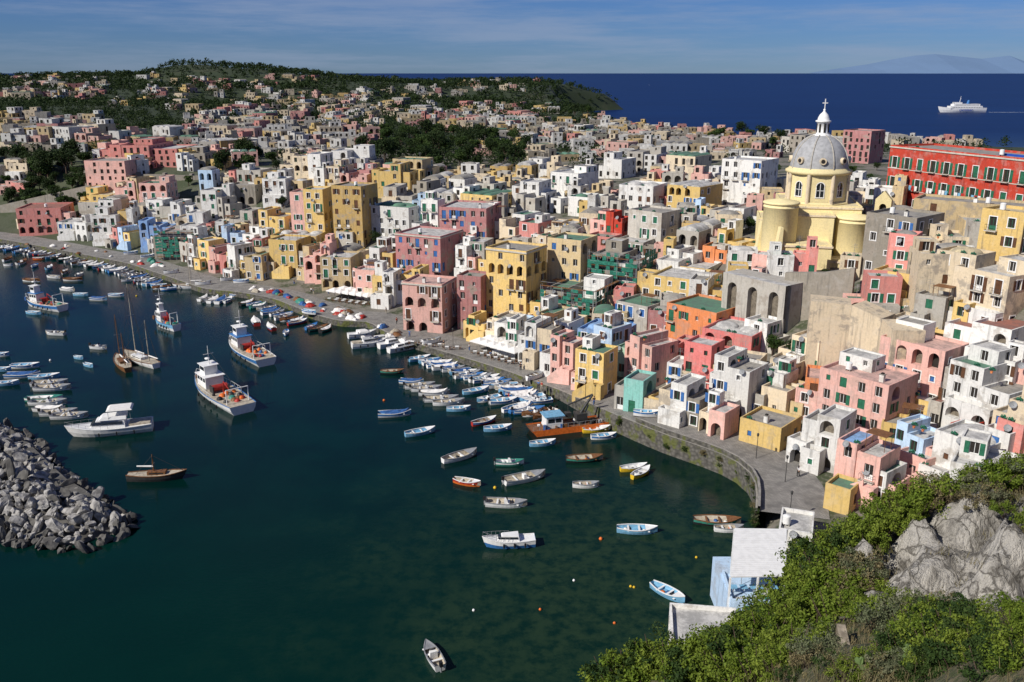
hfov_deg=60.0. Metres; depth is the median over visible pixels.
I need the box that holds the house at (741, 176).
[721,151,778,205]
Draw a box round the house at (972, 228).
[947,218,980,247]
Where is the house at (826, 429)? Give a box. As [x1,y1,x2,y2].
[799,404,856,475]
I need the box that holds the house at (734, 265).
[727,261,748,270]
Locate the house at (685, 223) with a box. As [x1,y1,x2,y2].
[682,221,699,226]
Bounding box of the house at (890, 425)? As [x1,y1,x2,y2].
[880,402,924,442]
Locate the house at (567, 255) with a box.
[547,230,597,283]
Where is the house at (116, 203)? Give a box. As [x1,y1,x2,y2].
[98,198,121,210]
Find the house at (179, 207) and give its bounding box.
[168,199,196,223]
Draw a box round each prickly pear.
[854,657,878,679]
[898,644,913,659]
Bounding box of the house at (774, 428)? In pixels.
[739,405,801,451]
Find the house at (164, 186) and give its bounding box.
[139,175,178,201]
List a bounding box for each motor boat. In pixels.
[2,245,19,250]
[12,247,28,252]
[15,258,26,264]
[19,247,34,253]
[25,250,43,255]
[27,397,66,405]
[28,378,68,386]
[32,383,70,390]
[37,407,77,416]
[44,264,52,269]
[45,329,65,335]
[48,410,88,419]
[50,253,65,259]
[61,267,67,273]
[62,257,79,262]
[75,270,83,276]
[88,343,106,348]
[121,270,138,276]
[124,271,142,277]
[132,276,150,279]
[135,279,155,284]
[139,278,157,284]
[152,283,171,288]
[160,285,177,290]
[403,381,434,388]
[407,354,430,361]
[409,383,441,391]
[422,393,458,402]
[422,639,445,672]
[440,365,464,372]
[451,369,475,373]
[452,369,480,378]
[470,373,499,383]
[477,391,501,402]
[481,378,511,385]
[483,496,526,507]
[487,395,517,404]
[493,457,523,465]
[494,382,523,389]
[501,469,544,485]
[511,405,544,414]
[515,390,545,400]
[520,394,547,401]
[521,405,550,416]
[524,395,553,404]
[533,405,557,419]
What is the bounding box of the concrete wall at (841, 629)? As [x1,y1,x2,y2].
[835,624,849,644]
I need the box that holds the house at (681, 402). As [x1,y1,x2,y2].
[648,373,708,428]
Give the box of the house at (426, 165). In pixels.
[393,152,439,176]
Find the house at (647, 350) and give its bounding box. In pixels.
[624,323,678,386]
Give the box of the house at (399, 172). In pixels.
[371,161,418,197]
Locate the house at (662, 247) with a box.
[643,228,676,263]
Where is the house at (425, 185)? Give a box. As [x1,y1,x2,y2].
[408,179,439,198]
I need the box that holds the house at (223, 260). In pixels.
[219,251,227,273]
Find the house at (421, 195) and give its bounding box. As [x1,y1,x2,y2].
[411,192,424,220]
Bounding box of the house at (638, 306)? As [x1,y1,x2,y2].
[615,289,660,332]
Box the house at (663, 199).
[659,194,666,205]
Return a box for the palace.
[886,143,1023,206]
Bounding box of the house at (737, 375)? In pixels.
[709,341,768,417]
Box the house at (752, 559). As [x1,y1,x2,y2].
[710,528,787,606]
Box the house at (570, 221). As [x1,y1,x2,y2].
[549,219,585,233]
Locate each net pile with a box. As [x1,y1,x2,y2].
[295,298,304,302]
[331,308,342,312]
[345,315,355,319]
[379,324,387,328]
[385,333,394,336]
[389,328,401,333]
[393,331,400,336]
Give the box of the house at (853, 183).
[849,173,865,190]
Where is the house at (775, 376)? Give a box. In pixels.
[762,356,804,388]
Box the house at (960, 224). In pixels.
[955,214,978,235]
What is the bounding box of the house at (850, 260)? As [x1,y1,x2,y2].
[839,244,861,279]
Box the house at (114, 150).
[92,143,127,158]
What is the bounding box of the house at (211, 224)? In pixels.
[206,221,214,226]
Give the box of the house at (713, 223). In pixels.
[697,215,722,236]
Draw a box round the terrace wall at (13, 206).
[0,185,90,212]
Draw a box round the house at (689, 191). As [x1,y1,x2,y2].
[666,179,722,207]
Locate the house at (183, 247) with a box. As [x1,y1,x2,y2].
[179,240,188,261]
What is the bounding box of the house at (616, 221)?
[600,203,627,235]
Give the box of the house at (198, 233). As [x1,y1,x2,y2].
[185,225,213,266]
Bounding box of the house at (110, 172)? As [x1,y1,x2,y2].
[84,157,140,189]
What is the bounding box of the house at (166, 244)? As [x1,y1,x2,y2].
[152,226,215,259]
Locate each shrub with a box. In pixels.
[577,644,635,681]
[582,655,656,681]
[584,667,635,681]
[588,655,650,681]
[593,637,659,681]
[602,645,640,680]
[619,668,649,681]
[623,621,687,672]
[628,638,655,654]
[632,636,677,679]
[632,643,666,675]
[647,637,686,662]
[653,651,691,667]
[655,639,695,681]
[656,634,709,681]
[659,645,708,681]
[664,644,711,681]
[672,651,700,681]
[680,640,741,681]
[682,623,748,681]
[685,623,721,642]
[695,631,744,681]
[695,636,765,681]
[697,623,721,643]
[702,625,739,641]
[703,622,780,676]
[713,628,764,646]
[719,605,748,625]
[720,628,759,668]
[726,602,808,646]
[726,646,781,681]
[728,637,776,671]
[729,602,787,626]
[733,605,779,625]
[736,581,772,613]
[740,610,778,635]
[743,594,776,610]
[748,596,781,614]
[748,613,794,632]
[750,507,759,514]
[750,637,800,681]
[752,596,814,635]
[756,599,780,614]
[756,624,796,650]
[758,610,831,658]
[759,571,795,608]
[761,630,794,667]
[765,619,804,649]
[769,592,830,622]
[769,629,823,652]
[770,580,838,620]
[771,579,842,622]
[772,664,802,681]
[775,535,798,572]
[776,653,799,675]
[777,555,827,583]
[779,587,816,622]
[781,557,838,585]
[785,635,829,667]
[787,536,814,559]
[787,641,826,678]
[787,646,816,668]
[789,584,850,620]
[791,559,814,572]
[792,567,824,591]
[794,584,886,630]
[795,526,847,560]
[795,560,846,612]
[795,629,847,662]
[796,535,846,575]
[796,541,829,560]
[796,627,828,640]
[803,533,828,551]
[803,568,864,617]
[804,566,861,607]
[804,620,835,643]
[810,647,842,670]
[811,518,863,560]
[811,553,840,574]
[818,519,857,547]
[822,525,882,555]
[822,648,852,671]
[823,652,864,681]
[825,540,854,563]
[826,554,874,577]
[827,571,878,612]
[829,566,876,601]
[830,511,891,543]
[830,649,863,675]
[833,563,890,591]
[835,547,890,581]
[835,577,884,604]
[837,552,877,578]
[841,546,885,574]
[841,584,883,614]
[842,514,891,547]
[849,644,876,676]
[853,562,888,578]
[853,597,907,634]
[858,491,889,517]
[858,651,901,681]
[862,500,910,535]
[862,507,895,523]
[862,534,888,556]
[864,649,885,678]
[864,651,898,681]
[865,644,903,678]
[866,507,900,533]
[869,629,890,649]
[871,628,913,647]
[872,628,918,653]
[872,651,891,681]
[873,586,901,610]
[873,648,914,678]
[874,591,915,618]
[877,495,929,531]
[877,622,917,650]
[877,658,907,681]
[879,484,923,514]
[879,610,906,632]
[885,585,918,597]
[886,617,909,636]
[887,646,912,673]
[888,610,938,650]
[890,476,950,518]
[890,499,931,523]
[890,596,951,622]
[894,656,917,681]
[897,604,931,621]
[900,644,939,676]
[901,593,939,602]
[902,588,958,605]
[904,472,974,509]
[904,645,944,681]
[905,618,941,651]
[906,612,941,641]
[907,604,955,622]
[909,595,978,619]
[909,613,946,634]
[910,643,946,670]
[911,470,961,512]
[911,610,964,642]
[914,471,955,490]
[918,475,955,489]
[918,647,949,672]
[921,619,975,649]
[922,587,955,600]
[922,628,971,674]
[926,598,980,632]
[927,592,979,612]
[929,626,971,665]
[931,611,972,647]
[932,639,960,667]
[934,621,972,647]
[935,616,992,647]
[936,598,1003,622]
[940,621,990,661]
[944,610,974,619]
[945,633,1006,681]
[948,482,988,510]
[949,602,992,617]
[951,469,992,485]
[951,647,972,663]
[954,456,1023,501]
[954,592,975,602]
[955,464,1006,485]
[957,477,983,492]
[957,603,1004,617]
[957,610,1008,627]
[961,461,994,483]
[962,627,1022,662]
[965,615,992,628]
[969,481,1010,509]
[973,594,1006,613]
[974,615,1018,641]
[977,638,1009,673]
[978,483,1011,504]
[978,590,1022,601]
[979,605,995,614]
[981,468,1018,489]
[984,608,1023,636]
[985,634,1023,673]
[986,618,1023,647]
[988,499,1018,517]
[988,644,1019,675]
[989,599,1004,616]
[990,455,1023,489]
[990,604,1023,632]
[990,645,1022,674]
[991,631,1022,646]
[992,461,1022,484]
[994,450,1023,488]
[995,590,1023,623]
[996,598,1023,634]
[1002,461,1023,493]
[1003,453,1023,486]
[1008,507,1023,524]
[1008,645,1023,661]
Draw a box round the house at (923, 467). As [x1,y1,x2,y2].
[918,461,949,480]
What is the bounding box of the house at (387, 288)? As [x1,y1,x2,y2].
[370,260,403,309]
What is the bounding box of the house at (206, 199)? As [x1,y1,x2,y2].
[195,183,236,220]
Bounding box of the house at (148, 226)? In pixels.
[138,212,175,252]
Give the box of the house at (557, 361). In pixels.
[540,329,582,384]
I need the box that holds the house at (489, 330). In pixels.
[485,305,520,335]
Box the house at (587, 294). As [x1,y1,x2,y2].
[540,273,618,322]
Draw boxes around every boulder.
[0,468,4,478]
[0,489,14,496]
[0,494,12,512]
[0,518,7,533]
[0,526,6,543]
[1,538,15,546]
[2,506,13,515]
[3,500,13,509]
[5,458,14,484]
[5,531,14,540]
[6,480,12,486]
[9,515,25,527]
[10,484,22,491]
[10,491,18,500]
[10,508,22,513]
[10,523,17,529]
[10,527,21,533]
[10,539,17,547]
[11,510,22,515]
[14,496,22,501]
[14,501,22,507]
[15,538,28,548]
[16,469,29,478]
[17,492,31,500]
[17,532,23,538]
[20,479,28,486]
[21,513,26,520]
[21,541,27,548]
[22,481,30,492]
[23,497,38,510]
[23,524,33,530]
[26,508,37,515]
[28,485,37,494]
[28,531,36,538]
[30,480,43,496]
[31,521,42,532]
[31,538,38,544]
[34,494,48,508]
[35,536,42,547]
[40,536,60,549]
[42,482,57,489]
[42,528,50,536]
[44,489,51,497]
[45,506,56,515]
[45,517,63,537]
[47,494,61,504]
[51,506,57,515]
[54,512,59,518]
[54,537,62,543]
[57,547,65,553]
[58,478,77,486]
[58,487,72,499]
[62,506,75,515]
[62,535,72,542]
[63,494,86,503]
[65,497,70,505]
[66,513,83,524]
[67,525,74,531]
[70,534,81,543]
[73,506,80,512]
[75,541,88,553]
[76,500,89,507]
[76,505,89,514]
[79,526,85,534]
[81,510,92,522]
[85,520,95,526]
[85,543,96,551]
[89,499,102,519]
[91,486,104,499]
[94,512,107,524]
[96,539,106,545]
[97,523,103,530]
[102,534,113,542]
[103,510,109,520]
[108,512,136,522]
[109,511,121,528]
[109,516,115,526]
[109,518,121,534]
[110,505,125,514]
[110,524,115,534]
[113,531,125,541]
[115,522,126,534]
[120,528,130,538]
[121,513,127,524]
[126,514,131,523]
[126,524,138,528]
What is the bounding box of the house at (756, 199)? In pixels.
[746,193,763,213]
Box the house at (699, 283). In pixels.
[689,268,723,297]
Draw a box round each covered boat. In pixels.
[3,369,40,378]
[31,404,64,411]
[56,255,73,261]
[59,287,74,290]
[77,260,93,265]
[83,260,97,266]
[86,261,105,267]
[89,296,106,300]
[101,264,116,270]
[107,266,127,272]
[128,273,148,278]
[146,279,162,286]
[197,294,207,301]
[205,294,218,303]
[213,294,225,303]
[238,298,254,305]
[250,301,266,308]
[251,316,260,326]
[260,307,280,315]
[261,306,277,310]
[266,322,276,330]
[288,316,304,321]
[318,324,331,332]
[378,407,410,417]
[399,377,423,383]
[418,387,449,395]
[421,356,441,365]
[424,359,446,362]
[429,362,452,366]
[431,361,459,370]
[440,364,458,369]
[449,367,471,374]
[481,376,500,380]
[497,384,524,389]
[498,386,527,393]
[506,400,532,413]
[507,388,535,396]
[511,389,538,395]
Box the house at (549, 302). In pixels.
[536,294,569,320]
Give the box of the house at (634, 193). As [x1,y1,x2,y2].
[619,180,667,208]
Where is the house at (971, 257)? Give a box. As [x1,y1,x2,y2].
[937,245,995,291]
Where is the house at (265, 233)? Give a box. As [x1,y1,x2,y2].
[246,227,272,246]
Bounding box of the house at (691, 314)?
[665,293,734,338]
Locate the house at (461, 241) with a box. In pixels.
[454,239,462,266]
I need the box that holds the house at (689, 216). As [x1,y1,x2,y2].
[680,212,696,226]
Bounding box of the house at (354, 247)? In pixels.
[337,243,364,250]
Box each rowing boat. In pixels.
[0,352,9,356]
[0,366,10,371]
[0,379,19,385]
[1,256,11,261]
[9,362,39,368]
[22,278,39,281]
[24,394,62,401]
[25,310,40,314]
[27,372,59,379]
[32,251,46,255]
[32,257,44,259]
[38,253,55,256]
[45,253,60,258]
[47,274,59,278]
[63,277,82,280]
[68,258,84,263]
[70,259,87,264]
[73,292,87,295]
[73,355,82,359]
[83,362,92,367]
[92,263,108,268]
[108,293,123,296]
[114,268,129,274]
[117,270,134,275]
[121,277,138,281]
[123,250,137,254]
[140,253,154,257]
[150,283,166,286]
[163,269,178,273]
[195,280,210,284]
[202,296,213,302]
[220,276,233,280]
[223,295,232,303]
[233,278,248,282]
[246,301,261,306]
[256,304,276,310]
[269,308,284,316]
[273,311,291,316]
[274,312,292,320]
[279,316,298,321]
[283,329,288,335]
[287,318,306,325]
[301,308,315,314]
[304,322,316,329]
[308,323,327,331]
[380,368,403,373]
[404,426,434,436]
[418,357,438,363]
[422,336,440,344]
[426,359,451,368]
[433,397,464,405]
[441,447,476,463]
[446,405,470,411]
[453,476,480,486]
[459,372,482,378]
[462,385,488,394]
[463,372,486,380]
[468,372,491,382]
[471,415,495,426]
[483,377,504,383]
[483,423,511,431]
[489,379,509,388]
[491,381,517,385]
[501,401,526,412]
[503,386,532,395]
[525,371,542,380]
[529,438,555,446]
[566,453,602,462]
[572,480,598,488]
[582,425,609,432]
[591,432,616,439]
[617,523,657,534]
[620,462,646,471]
[630,464,649,479]
[633,409,657,416]
[649,580,684,602]
[693,514,740,525]
[714,524,743,532]
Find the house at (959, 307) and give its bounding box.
[948,299,975,321]
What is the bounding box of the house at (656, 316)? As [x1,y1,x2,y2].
[648,305,666,329]
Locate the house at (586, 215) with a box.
[579,206,602,233]
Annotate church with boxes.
[754,99,892,269]
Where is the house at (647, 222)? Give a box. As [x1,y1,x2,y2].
[628,200,682,241]
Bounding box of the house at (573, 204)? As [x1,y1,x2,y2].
[568,193,603,216]
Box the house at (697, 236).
[676,223,710,249]
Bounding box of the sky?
[0,0,1023,72]
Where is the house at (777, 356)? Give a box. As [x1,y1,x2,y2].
[770,346,804,379]
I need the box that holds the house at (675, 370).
[666,347,690,384]
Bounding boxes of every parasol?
[326,287,337,293]
[335,288,344,297]
[342,289,351,298]
[349,290,358,299]
[356,291,364,296]
[363,292,370,297]
[470,337,484,342]
[477,339,491,345]
[482,334,493,339]
[487,341,498,353]
[490,343,505,355]
[497,345,513,357]
[503,347,517,353]
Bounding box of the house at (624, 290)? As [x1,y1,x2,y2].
[605,283,638,306]
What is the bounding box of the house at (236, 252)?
[222,241,254,280]
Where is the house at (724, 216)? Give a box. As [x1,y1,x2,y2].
[715,204,744,228]
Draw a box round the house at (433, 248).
[394,226,463,275]
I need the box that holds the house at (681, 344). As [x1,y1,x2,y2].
[670,339,683,359]
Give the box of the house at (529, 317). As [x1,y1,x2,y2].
[507,315,534,320]
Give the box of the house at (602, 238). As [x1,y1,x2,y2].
[590,231,621,250]
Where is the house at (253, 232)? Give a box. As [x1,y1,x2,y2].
[242,224,261,240]
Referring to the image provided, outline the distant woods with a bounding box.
[0,57,1012,167]
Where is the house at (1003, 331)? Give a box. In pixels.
[935,317,1023,355]
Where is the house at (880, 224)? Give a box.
[859,207,944,278]
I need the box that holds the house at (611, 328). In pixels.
[594,309,631,345]
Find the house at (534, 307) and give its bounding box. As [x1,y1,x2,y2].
[528,288,545,316]
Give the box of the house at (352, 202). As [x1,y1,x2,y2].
[331,181,377,246]
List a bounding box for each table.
[731,584,737,592]
[739,584,747,592]
[749,584,755,591]
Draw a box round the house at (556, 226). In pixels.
[532,219,567,242]
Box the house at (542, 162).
[529,157,572,177]
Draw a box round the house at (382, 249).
[366,236,395,267]
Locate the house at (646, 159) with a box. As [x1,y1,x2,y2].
[627,145,667,174]
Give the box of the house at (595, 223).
[590,209,614,232]
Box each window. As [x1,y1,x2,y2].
[90,418,121,425]
[197,366,204,382]
[244,246,251,252]
[252,256,260,262]
[253,240,261,245]
[264,180,268,187]
[281,255,285,263]
[294,214,301,219]
[294,224,302,229]
[313,203,321,211]
[316,265,320,272]
[323,269,328,277]
[343,259,348,265]
[397,259,404,267]
[405,308,411,318]
[417,286,427,293]
[420,214,428,220]
[426,192,433,198]
[429,287,439,297]
[430,311,440,321]
[431,203,435,211]
[432,263,440,271]
[449,210,457,218]
[458,248,462,257]
[467,318,474,325]
[468,260,472,267]
[472,243,481,250]
[498,533,517,538]
[506,332,516,341]
[508,321,518,329]
[516,280,525,290]
[525,340,534,348]
[527,291,532,302]
[534,251,539,262]
[539,344,549,351]
[548,418,560,422]
[569,273,578,280]
[578,331,589,336]
[578,367,585,381]
[579,218,588,224]
[579,352,586,363]
[591,369,598,380]
[592,355,598,365]
[598,213,605,219]
[599,330,604,340]
[602,314,612,323]
[609,351,613,362]
[613,331,621,341]
[615,303,624,310]
[624,328,628,340]
[627,305,632,317]
[633,244,642,251]
[639,308,644,317]
[640,228,648,238]
[641,215,646,222]
[650,324,656,328]
[652,216,657,223]
[668,366,680,375]
[669,309,673,320]
[670,389,683,401]
[671,324,674,331]
[678,311,688,320]
[680,281,686,289]
[686,401,698,413]
[689,414,697,426]
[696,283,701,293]
[705,392,719,404]
[713,379,726,390]
[716,360,724,372]
[718,233,724,242]
[731,253,737,260]
[741,172,749,180]
[766,376,772,384]
[770,324,778,333]
[778,361,791,372]
[791,339,804,353]
[799,391,808,403]
[806,457,813,465]
[808,265,814,271]
[810,383,817,390]
[820,435,830,449]
[835,392,849,405]
[840,377,846,387]
[844,259,857,268]
[845,417,850,431]
[856,415,865,426]
[858,399,864,408]
[864,463,872,480]
[867,292,883,302]
[869,231,876,240]
[870,279,879,289]
[879,474,884,488]
[886,218,894,231]
[886,293,895,302]
[887,175,894,185]
[889,156,899,167]
[890,401,898,413]
[892,250,907,260]
[895,236,904,246]
[895,264,903,268]
[898,221,912,229]
[901,157,912,168]
[911,179,922,191]
[912,368,921,385]
[916,158,922,169]
[919,241,933,250]
[924,181,935,193]
[925,299,932,308]
[927,160,938,172]
[928,375,935,382]
[930,203,936,210]
[930,413,936,428]
[937,183,949,194]
[938,387,944,399]
[940,162,952,174]
[942,275,947,283]
[949,364,965,377]
[951,185,963,195]
[952,240,965,244]
[953,329,960,338]
[954,163,966,176]
[960,257,969,267]
[963,440,985,455]
[965,187,978,196]
[969,291,983,303]
[970,274,987,291]
[971,165,979,177]
[980,189,993,197]
[983,167,997,180]
[987,215,998,230]
[992,278,1003,295]
[992,296,1001,308]
[999,169,1013,182]
[999,191,1006,198]
[1000,236,1016,247]
[1005,364,1015,376]
[1006,217,1016,228]
[1007,260,1017,272]
[1009,344,1019,357]
[1013,279,1023,290]
[1015,193,1023,200]
[1018,170,1023,183]
[1020,239,1023,252]
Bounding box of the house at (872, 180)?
[859,177,877,187]
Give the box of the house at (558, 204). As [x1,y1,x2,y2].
[547,196,567,213]
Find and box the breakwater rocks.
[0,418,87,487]
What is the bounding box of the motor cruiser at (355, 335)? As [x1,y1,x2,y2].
[347,326,376,338]
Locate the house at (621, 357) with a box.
[617,343,624,376]
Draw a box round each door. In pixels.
[617,396,622,409]
[629,400,634,411]
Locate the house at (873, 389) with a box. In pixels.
[816,347,918,438]
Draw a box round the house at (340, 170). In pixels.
[326,159,358,185]
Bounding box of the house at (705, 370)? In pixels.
[701,365,713,388]
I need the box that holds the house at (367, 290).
[364,263,391,300]
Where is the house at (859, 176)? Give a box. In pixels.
[850,170,880,186]
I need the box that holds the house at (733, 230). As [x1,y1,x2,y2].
[710,218,755,249]
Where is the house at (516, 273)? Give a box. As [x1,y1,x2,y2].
[485,240,547,317]
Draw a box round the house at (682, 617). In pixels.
[668,602,735,646]
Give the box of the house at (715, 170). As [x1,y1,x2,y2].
[706,165,721,177]
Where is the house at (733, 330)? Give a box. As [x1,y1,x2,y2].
[702,313,761,351]
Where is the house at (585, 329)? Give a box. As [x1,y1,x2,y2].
[577,317,636,336]
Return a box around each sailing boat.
[113,315,131,372]
[123,287,159,368]
[125,454,186,481]
[172,244,201,288]
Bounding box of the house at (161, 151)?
[121,137,197,168]
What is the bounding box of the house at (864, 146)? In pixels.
[842,129,885,163]
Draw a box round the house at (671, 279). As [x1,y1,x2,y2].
[640,262,722,296]
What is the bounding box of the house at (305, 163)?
[292,152,332,180]
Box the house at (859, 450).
[833,427,910,508]
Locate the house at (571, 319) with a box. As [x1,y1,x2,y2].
[554,307,583,335]
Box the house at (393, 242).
[388,233,395,248]
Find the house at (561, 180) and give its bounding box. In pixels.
[550,164,597,196]
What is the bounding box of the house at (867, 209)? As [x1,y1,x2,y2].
[863,201,894,214]
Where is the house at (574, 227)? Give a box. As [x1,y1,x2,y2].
[561,221,582,232]
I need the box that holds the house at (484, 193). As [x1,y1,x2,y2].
[460,188,511,206]
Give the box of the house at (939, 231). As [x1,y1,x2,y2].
[928,221,968,244]
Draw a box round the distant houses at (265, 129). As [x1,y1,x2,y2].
[0,71,982,228]
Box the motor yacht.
[64,403,153,436]
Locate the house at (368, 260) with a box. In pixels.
[353,258,376,287]
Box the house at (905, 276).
[859,260,908,297]
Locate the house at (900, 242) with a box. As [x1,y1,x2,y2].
[885,219,922,268]
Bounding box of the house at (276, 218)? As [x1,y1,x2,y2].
[258,206,290,233]
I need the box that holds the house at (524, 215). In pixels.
[512,208,554,225]
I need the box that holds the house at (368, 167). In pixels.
[357,163,376,181]
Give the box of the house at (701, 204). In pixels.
[694,197,714,214]
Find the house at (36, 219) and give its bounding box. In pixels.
[15,202,74,235]
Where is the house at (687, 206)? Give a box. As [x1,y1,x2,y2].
[676,202,696,212]
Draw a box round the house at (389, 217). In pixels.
[370,200,418,238]
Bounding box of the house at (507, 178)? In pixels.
[503,174,512,188]
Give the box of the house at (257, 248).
[253,244,268,252]
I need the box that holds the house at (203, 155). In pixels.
[187,145,231,169]
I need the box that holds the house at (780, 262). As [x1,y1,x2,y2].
[766,241,794,276]
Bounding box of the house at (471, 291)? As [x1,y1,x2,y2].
[457,270,485,328]
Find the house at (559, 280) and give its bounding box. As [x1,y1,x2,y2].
[541,278,565,288]
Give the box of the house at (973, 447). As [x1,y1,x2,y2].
[949,427,1019,479]
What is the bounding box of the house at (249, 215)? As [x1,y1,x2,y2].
[225,205,261,225]
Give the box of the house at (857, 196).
[849,186,862,205]
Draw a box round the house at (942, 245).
[935,237,974,251]
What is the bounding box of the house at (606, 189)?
[602,186,615,195]
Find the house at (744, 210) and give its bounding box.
[706,203,756,229]
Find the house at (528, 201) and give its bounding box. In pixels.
[511,192,545,212]
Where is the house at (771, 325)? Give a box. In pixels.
[744,314,789,353]
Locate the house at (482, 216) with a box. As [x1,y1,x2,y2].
[439,196,501,237]
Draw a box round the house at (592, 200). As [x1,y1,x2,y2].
[579,193,605,212]
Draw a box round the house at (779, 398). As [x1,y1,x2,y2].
[761,373,803,419]
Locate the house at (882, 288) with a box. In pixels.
[860,269,909,313]
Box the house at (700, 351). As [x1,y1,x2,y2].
[681,327,724,388]
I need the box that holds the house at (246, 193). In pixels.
[234,182,262,206]
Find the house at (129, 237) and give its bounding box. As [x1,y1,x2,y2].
[117,224,140,250]
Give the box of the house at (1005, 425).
[996,414,1023,453]
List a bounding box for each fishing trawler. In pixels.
[24,273,67,311]
[152,289,180,331]
[195,346,255,415]
[228,310,276,366]
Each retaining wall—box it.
[784,267,855,320]
[803,294,925,375]
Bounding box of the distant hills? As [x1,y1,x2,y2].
[0,65,1023,151]
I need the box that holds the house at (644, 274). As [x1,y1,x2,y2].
[637,268,659,292]
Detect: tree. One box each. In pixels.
[0,146,9,158]
[0,175,10,180]
[1,189,15,202]
[2,196,11,201]
[4,145,22,157]
[11,144,28,153]
[17,189,25,195]
[18,150,32,159]
[20,181,34,188]
[20,188,34,196]
[21,196,30,203]
[22,154,35,172]
[24,171,37,176]
[24,175,35,181]
[27,159,38,175]
[28,191,41,197]
[31,157,53,177]
[32,148,57,176]
[32,175,44,190]
[33,148,49,159]
[35,160,55,177]
[37,178,54,193]
[46,188,59,195]
[47,185,59,192]
[48,171,58,182]
[52,148,75,174]
[54,195,66,201]
[59,138,81,153]
[59,141,81,164]
[63,173,73,186]
[65,177,76,187]
[70,165,77,172]
[75,153,89,161]
[76,191,86,199]
[77,166,83,174]
[77,172,85,185]
[78,151,94,159]
[183,175,192,185]
[212,148,232,171]
[212,162,224,170]
[232,137,252,149]
[232,159,243,168]
[239,152,255,163]
[252,144,262,155]
[264,151,276,166]
[271,160,280,169]
[277,196,286,208]
[354,134,369,144]
[369,230,381,240]
[374,137,392,151]
[375,137,394,162]
[378,123,388,128]
[378,127,392,136]
[391,139,401,149]
[396,130,406,144]
[404,125,415,137]
[407,127,420,139]
[413,145,432,156]
[416,135,426,143]
[417,143,431,148]
[418,118,435,132]
[425,153,435,161]
[426,130,445,148]
[430,147,438,155]
[433,155,441,163]
[435,123,449,131]
[439,142,450,152]
[448,123,457,134]
[452,148,467,165]
[454,135,467,145]
[460,143,475,157]
[466,134,474,142]
[468,139,481,147]
[472,123,485,138]
[472,154,483,162]
[475,128,490,140]
[482,139,497,157]
[484,137,498,147]
[486,127,498,136]
[497,139,510,146]
[499,142,509,159]
[505,142,524,167]
[507,128,519,140]
[513,149,527,160]
[516,140,527,149]
[520,134,533,144]
[571,103,578,108]
[714,127,726,132]
[735,121,748,131]
[743,216,755,229]
[745,129,754,134]
[756,124,769,134]
[765,334,785,355]
[769,137,777,146]
[774,129,787,139]
[784,339,791,349]
[849,166,856,174]
[873,162,880,170]
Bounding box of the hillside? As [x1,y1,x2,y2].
[647,482,1023,681]
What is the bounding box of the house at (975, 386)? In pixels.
[938,340,1022,426]
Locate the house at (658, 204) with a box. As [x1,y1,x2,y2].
[652,202,666,206]
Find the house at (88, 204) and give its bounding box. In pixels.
[78,185,113,217]
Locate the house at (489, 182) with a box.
[475,176,506,189]
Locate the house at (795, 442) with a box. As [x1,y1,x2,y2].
[785,432,813,462]
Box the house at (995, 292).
[951,254,1023,323]
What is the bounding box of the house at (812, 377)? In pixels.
[804,364,821,398]
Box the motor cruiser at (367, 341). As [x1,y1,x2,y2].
[351,329,387,348]
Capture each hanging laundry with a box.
[908,185,916,190]
[923,188,931,193]
[938,190,947,194]
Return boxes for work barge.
[526,394,608,436]
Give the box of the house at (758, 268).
[752,265,766,272]
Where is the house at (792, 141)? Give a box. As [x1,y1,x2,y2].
[779,133,815,151]
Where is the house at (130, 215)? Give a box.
[117,200,140,225]
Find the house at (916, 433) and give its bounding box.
[894,404,935,456]
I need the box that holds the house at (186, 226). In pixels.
[180,217,207,229]
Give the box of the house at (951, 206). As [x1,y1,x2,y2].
[913,188,1023,229]
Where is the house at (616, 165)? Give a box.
[598,151,635,178]
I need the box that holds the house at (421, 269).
[401,260,428,279]
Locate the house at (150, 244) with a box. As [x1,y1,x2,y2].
[145,235,153,253]
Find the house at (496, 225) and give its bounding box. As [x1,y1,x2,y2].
[489,202,506,237]
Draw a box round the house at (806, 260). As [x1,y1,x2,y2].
[793,236,818,271]
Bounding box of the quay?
[0,232,829,519]
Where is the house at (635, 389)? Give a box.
[614,369,658,411]
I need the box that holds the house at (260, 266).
[239,250,275,280]
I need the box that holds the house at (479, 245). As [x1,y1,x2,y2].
[469,237,493,259]
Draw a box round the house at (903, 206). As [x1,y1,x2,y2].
[892,198,912,208]
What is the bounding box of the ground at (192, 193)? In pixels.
[0,135,1023,593]
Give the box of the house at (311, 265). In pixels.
[303,233,336,283]
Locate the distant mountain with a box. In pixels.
[811,54,1023,72]
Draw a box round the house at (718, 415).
[698,388,739,439]
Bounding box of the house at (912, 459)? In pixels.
[899,446,935,485]
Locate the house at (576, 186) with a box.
[564,178,588,196]
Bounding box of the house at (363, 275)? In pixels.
[355,262,374,298]
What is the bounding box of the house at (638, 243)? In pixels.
[620,235,654,254]
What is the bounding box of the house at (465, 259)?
[454,235,485,276]
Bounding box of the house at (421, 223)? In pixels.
[411,221,429,226]
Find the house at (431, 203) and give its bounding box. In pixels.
[420,190,444,226]
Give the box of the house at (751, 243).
[748,240,755,245]
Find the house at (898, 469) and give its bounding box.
[862,460,906,503]
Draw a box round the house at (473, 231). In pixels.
[466,225,476,237]
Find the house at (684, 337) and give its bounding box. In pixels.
[677,334,693,355]
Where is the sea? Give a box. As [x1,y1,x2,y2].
[0,73,1023,681]
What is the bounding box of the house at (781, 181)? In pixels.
[776,176,786,191]
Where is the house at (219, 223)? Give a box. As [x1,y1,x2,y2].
[210,213,234,237]
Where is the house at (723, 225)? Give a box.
[714,223,727,235]
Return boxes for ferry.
[938,98,986,111]
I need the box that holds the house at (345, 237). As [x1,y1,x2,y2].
[336,230,354,246]

